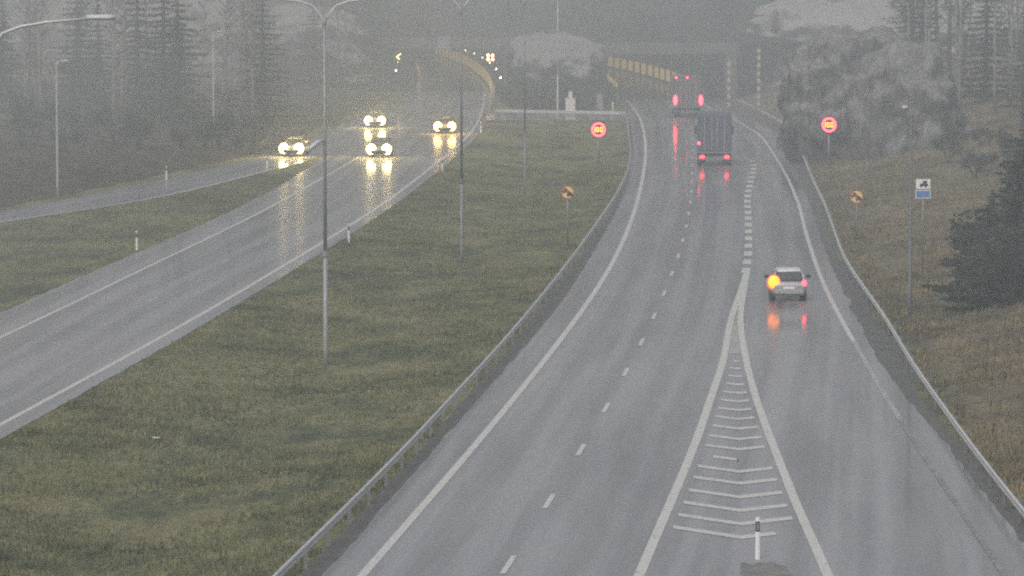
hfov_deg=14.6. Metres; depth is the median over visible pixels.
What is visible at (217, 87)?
shrub
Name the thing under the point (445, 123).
car
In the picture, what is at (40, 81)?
birch tree
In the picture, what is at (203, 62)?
birch tree
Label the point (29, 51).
birch tree
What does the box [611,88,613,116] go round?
marker post
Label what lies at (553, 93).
shrub
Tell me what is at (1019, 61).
spruce tree
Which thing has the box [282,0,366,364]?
street lamp
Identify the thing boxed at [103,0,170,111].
spruce tree
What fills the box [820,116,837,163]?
speed sign
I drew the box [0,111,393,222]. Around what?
ramp road
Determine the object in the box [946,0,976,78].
birch tree
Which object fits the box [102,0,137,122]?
birch tree
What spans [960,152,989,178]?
shrub
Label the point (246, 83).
shrub
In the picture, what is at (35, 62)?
birch tree
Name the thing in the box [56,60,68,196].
street lamp
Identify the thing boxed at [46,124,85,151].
shrub
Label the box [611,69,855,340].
edge line
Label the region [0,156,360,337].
edge line
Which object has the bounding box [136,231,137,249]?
delineator post
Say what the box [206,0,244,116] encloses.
birch tree
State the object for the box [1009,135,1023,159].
shrub
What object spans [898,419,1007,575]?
faded edge line
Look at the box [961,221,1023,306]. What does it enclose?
shrub
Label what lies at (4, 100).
spruce tree
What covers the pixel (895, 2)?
pine tree
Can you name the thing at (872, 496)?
road
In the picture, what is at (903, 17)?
spruce tree
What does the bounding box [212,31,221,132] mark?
street lamp
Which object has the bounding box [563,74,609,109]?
shrub
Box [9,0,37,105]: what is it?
birch tree
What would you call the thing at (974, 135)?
shrub
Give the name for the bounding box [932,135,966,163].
shrub
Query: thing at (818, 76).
rock outcrop
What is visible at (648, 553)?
gore line
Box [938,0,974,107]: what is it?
birch tree
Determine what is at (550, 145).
ground
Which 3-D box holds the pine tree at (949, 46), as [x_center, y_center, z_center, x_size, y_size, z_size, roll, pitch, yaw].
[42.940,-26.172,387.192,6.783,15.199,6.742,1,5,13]
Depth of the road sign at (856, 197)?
218.60 m
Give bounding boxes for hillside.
[0,47,389,207]
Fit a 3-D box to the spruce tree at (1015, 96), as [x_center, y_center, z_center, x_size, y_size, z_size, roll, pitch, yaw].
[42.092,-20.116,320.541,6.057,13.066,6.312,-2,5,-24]
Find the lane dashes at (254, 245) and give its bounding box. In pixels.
[0,55,455,378]
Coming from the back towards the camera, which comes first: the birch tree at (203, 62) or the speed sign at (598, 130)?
the birch tree at (203, 62)
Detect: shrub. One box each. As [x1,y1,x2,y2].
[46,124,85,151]
[168,126,192,146]
[209,83,222,97]
[240,77,259,90]
[530,74,574,109]
[548,72,587,101]
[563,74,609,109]
[587,82,617,107]
[749,21,760,33]
[771,28,780,34]
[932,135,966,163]
[937,113,968,141]
[940,124,969,145]
[942,209,1007,259]
[945,223,978,264]
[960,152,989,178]
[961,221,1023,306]
[964,147,999,172]
[968,125,995,145]
[991,123,1023,151]
[998,143,1022,160]
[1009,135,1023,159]
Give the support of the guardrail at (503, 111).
on the median crossing
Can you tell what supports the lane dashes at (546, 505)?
on the road at (872, 496)
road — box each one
[0,50,491,438]
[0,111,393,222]
[322,68,1023,575]
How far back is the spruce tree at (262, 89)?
370.78 m
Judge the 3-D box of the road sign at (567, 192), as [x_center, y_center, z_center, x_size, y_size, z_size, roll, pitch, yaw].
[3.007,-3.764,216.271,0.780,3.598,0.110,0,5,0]
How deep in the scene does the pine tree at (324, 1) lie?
485.41 m
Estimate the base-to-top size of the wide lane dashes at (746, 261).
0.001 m
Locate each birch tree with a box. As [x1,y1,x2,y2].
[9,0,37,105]
[9,0,47,95]
[9,0,53,118]
[22,0,64,127]
[58,0,103,102]
[98,0,145,125]
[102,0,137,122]
[104,0,149,118]
[135,0,160,101]
[192,0,217,104]
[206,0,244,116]
[220,0,259,104]
[229,0,275,113]
[236,13,264,126]
[239,0,277,97]
[330,0,361,88]
[887,0,922,41]
[905,0,946,42]
[907,0,952,50]
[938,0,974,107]
[941,0,977,102]
[942,0,974,64]
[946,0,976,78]
[951,0,980,99]
[974,0,1014,114]
[984,0,1022,103]
[990,0,1020,90]
[1004,0,1022,89]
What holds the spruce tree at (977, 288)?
on the slope
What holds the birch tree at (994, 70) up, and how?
on the slope
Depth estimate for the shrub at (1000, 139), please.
267.44 m
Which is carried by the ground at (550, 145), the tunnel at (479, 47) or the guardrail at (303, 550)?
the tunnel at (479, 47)
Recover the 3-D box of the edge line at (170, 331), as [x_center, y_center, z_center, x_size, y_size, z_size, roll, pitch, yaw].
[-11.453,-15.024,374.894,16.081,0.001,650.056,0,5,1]
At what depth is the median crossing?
401.01 m
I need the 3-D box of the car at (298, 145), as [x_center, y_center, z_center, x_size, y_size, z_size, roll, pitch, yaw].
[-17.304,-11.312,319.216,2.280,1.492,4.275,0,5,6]
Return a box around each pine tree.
[222,2,248,18]
[223,0,252,83]
[312,0,330,4]
[889,0,915,40]
[914,0,954,41]
[928,0,974,71]
[988,0,1023,7]
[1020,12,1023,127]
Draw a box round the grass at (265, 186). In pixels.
[0,156,295,310]
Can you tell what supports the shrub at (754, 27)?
on the hill
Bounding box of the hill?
[0,0,1003,42]
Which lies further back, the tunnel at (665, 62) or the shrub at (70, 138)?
the tunnel at (665, 62)
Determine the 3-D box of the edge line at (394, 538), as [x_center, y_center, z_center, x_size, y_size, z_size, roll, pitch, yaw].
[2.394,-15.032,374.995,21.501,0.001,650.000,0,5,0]
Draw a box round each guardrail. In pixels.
[272,114,630,575]
[494,109,625,118]
[735,98,1023,523]
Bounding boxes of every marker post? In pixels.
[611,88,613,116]
[727,59,730,107]
[757,46,759,113]
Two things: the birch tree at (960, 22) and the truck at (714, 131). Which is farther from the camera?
the birch tree at (960, 22)
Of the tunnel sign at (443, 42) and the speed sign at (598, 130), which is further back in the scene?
the tunnel sign at (443, 42)
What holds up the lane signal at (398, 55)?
hanging from the tunnel at (479, 47)
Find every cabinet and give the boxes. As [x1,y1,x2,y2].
[565,92,575,110]
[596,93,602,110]
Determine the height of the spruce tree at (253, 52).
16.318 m
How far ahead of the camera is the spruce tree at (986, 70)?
343.66 m
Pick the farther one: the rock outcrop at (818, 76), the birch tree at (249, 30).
the birch tree at (249, 30)
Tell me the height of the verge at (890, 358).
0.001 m
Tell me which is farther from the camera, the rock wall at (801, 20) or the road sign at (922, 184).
the rock wall at (801, 20)
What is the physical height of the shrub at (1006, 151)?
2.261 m
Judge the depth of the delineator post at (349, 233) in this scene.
218.55 m
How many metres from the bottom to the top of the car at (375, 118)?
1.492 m
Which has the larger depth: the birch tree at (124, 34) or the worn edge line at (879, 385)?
the birch tree at (124, 34)
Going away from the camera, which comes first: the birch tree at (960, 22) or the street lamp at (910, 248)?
the street lamp at (910, 248)
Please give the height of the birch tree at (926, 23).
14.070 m
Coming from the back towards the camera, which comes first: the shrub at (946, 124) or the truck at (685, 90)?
the truck at (685, 90)
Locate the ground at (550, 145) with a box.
[0,41,1023,575]
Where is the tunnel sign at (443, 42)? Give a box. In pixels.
[438,37,449,47]
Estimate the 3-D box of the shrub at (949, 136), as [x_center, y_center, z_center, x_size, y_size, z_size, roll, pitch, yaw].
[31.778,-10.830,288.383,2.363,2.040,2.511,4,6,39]
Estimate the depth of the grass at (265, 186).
241.18 m
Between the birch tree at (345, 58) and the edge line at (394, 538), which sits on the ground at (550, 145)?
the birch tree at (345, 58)
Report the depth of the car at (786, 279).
179.75 m
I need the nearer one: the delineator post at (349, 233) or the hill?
the delineator post at (349, 233)
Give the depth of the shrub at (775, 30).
454.93 m
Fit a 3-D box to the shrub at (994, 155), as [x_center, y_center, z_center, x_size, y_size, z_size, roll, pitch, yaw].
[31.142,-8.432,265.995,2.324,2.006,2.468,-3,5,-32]
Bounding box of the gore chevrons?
[673,360,792,538]
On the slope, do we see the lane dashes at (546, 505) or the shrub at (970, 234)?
the shrub at (970, 234)
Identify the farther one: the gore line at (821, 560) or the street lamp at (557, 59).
the street lamp at (557, 59)
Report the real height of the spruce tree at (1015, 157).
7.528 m
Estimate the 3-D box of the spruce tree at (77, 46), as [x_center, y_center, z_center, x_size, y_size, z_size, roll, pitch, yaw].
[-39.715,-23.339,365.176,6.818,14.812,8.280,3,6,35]
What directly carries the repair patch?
on the road at (872, 496)
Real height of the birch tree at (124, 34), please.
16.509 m
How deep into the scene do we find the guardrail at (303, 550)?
130.76 m
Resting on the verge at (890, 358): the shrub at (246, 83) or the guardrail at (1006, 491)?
the guardrail at (1006, 491)
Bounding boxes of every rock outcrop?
[776,24,912,163]
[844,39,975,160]
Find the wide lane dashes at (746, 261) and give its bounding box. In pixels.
[742,160,756,272]
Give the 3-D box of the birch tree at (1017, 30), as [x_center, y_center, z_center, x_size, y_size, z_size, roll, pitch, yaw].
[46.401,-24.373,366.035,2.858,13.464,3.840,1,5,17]
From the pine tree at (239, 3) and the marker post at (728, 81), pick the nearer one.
the marker post at (728, 81)
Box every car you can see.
[279,137,309,155]
[364,111,387,126]
[366,137,394,156]
[433,116,457,132]
[764,265,810,299]
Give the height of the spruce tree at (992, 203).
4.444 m
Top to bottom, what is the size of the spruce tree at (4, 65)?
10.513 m
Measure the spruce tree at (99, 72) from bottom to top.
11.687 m
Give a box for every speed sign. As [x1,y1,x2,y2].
[590,121,606,163]
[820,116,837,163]
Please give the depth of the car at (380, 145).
316.32 m
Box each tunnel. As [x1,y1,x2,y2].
[374,38,513,97]
[601,43,736,100]
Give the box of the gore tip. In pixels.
[729,308,739,353]
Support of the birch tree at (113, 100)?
on the hillside
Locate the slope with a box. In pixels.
[737,42,1023,485]
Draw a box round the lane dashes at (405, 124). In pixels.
[363,104,423,153]
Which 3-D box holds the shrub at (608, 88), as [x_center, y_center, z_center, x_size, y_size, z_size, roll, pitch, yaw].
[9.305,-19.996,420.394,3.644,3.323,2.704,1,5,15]
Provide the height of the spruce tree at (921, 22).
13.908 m
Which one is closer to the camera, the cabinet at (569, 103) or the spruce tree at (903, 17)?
the spruce tree at (903, 17)
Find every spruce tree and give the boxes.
[0,0,30,97]
[0,24,14,113]
[31,0,123,107]
[64,0,125,114]
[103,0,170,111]
[123,0,211,115]
[139,0,220,125]
[224,0,300,118]
[227,0,289,79]
[323,0,342,9]
[881,0,943,62]
[902,0,954,82]
[922,139,1023,313]
[946,190,1005,285]
[961,0,1021,102]
[975,113,1023,230]
[997,1,1023,108]
[998,3,1023,89]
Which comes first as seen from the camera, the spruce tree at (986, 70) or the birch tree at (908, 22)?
the spruce tree at (986, 70)
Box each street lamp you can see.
[0,14,115,38]
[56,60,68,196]
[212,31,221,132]
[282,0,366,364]
[453,0,469,262]
[523,0,526,195]
[557,0,558,117]
[902,106,911,316]
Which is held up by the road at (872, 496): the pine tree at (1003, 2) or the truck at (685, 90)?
the truck at (685, 90)
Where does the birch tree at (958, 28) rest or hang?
on the slope
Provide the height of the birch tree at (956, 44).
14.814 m
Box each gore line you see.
[634,273,743,575]
[737,273,832,575]
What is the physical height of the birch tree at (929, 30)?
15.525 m
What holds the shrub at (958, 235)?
on the slope
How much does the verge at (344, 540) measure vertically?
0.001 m
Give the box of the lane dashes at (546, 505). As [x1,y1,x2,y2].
[500,73,693,572]
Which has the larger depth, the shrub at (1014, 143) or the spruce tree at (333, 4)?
the spruce tree at (333, 4)
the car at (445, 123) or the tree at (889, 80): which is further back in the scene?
the car at (445, 123)
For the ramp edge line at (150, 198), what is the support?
on the ramp road at (340, 136)
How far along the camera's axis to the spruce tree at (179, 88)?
357.50 m
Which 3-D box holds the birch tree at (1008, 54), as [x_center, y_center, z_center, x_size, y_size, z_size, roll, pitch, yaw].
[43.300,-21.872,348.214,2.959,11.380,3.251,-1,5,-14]
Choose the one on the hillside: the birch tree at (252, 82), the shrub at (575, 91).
the birch tree at (252, 82)
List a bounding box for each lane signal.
[393,45,403,61]
[485,45,495,62]
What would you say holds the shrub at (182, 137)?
on the hillside
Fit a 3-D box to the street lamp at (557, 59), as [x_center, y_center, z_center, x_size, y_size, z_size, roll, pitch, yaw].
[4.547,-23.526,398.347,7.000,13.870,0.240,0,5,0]
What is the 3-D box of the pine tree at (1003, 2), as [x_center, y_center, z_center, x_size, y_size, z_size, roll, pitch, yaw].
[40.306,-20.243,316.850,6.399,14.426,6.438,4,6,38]
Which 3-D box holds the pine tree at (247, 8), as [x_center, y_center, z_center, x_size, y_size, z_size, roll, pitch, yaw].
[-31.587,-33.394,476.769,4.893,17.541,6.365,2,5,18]
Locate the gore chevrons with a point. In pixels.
(736, 496)
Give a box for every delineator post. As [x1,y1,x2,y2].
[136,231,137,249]
[348,224,349,242]
[755,517,759,558]
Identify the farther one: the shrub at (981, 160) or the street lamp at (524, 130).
the street lamp at (524, 130)
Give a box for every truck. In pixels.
[670,75,702,116]
[694,111,733,164]
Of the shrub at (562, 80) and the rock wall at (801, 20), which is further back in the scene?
the rock wall at (801, 20)
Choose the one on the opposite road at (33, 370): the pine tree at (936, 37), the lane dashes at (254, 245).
the lane dashes at (254, 245)
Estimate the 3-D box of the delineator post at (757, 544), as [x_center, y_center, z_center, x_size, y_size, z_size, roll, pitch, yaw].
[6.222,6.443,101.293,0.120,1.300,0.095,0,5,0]
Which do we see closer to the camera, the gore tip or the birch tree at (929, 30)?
the gore tip
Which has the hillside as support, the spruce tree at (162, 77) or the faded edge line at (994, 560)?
the spruce tree at (162, 77)
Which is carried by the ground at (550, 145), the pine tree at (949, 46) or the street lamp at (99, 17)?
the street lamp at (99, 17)
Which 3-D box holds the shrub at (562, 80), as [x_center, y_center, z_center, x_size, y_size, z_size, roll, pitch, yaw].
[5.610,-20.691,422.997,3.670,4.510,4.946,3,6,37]
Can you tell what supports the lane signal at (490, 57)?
hanging from the tunnel at (479, 47)
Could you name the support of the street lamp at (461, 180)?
on the ground at (550, 145)
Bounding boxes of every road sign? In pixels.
[560,185,574,245]
[850,190,863,238]
[915,179,930,274]
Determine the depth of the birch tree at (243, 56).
399.33 m
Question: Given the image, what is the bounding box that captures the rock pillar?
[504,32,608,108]
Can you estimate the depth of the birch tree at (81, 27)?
369.31 m
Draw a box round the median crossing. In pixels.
[487,114,628,119]
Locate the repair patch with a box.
[740,561,792,575]
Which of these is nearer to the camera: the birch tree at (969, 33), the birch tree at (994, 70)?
the birch tree at (994, 70)
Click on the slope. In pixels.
(889, 261)
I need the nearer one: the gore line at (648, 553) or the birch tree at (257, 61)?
the gore line at (648, 553)
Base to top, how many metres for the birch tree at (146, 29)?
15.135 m
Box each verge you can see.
[299,119,632,575]
[707,100,1023,541]
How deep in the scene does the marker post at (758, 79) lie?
409.37 m
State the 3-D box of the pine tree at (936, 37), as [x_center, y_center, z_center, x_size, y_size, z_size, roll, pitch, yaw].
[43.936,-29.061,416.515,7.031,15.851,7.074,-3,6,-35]
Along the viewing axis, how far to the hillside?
316.84 m
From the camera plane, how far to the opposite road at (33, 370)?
203.38 m
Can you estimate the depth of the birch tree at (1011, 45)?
331.35 m
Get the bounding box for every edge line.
[0,54,484,425]
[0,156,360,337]
[2,169,272,221]
[357,91,646,575]
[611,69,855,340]
[851,341,901,418]
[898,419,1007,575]
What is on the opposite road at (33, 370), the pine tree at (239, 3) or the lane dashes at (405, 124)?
the lane dashes at (405, 124)
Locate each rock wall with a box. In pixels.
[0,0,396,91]
[715,0,1023,95]

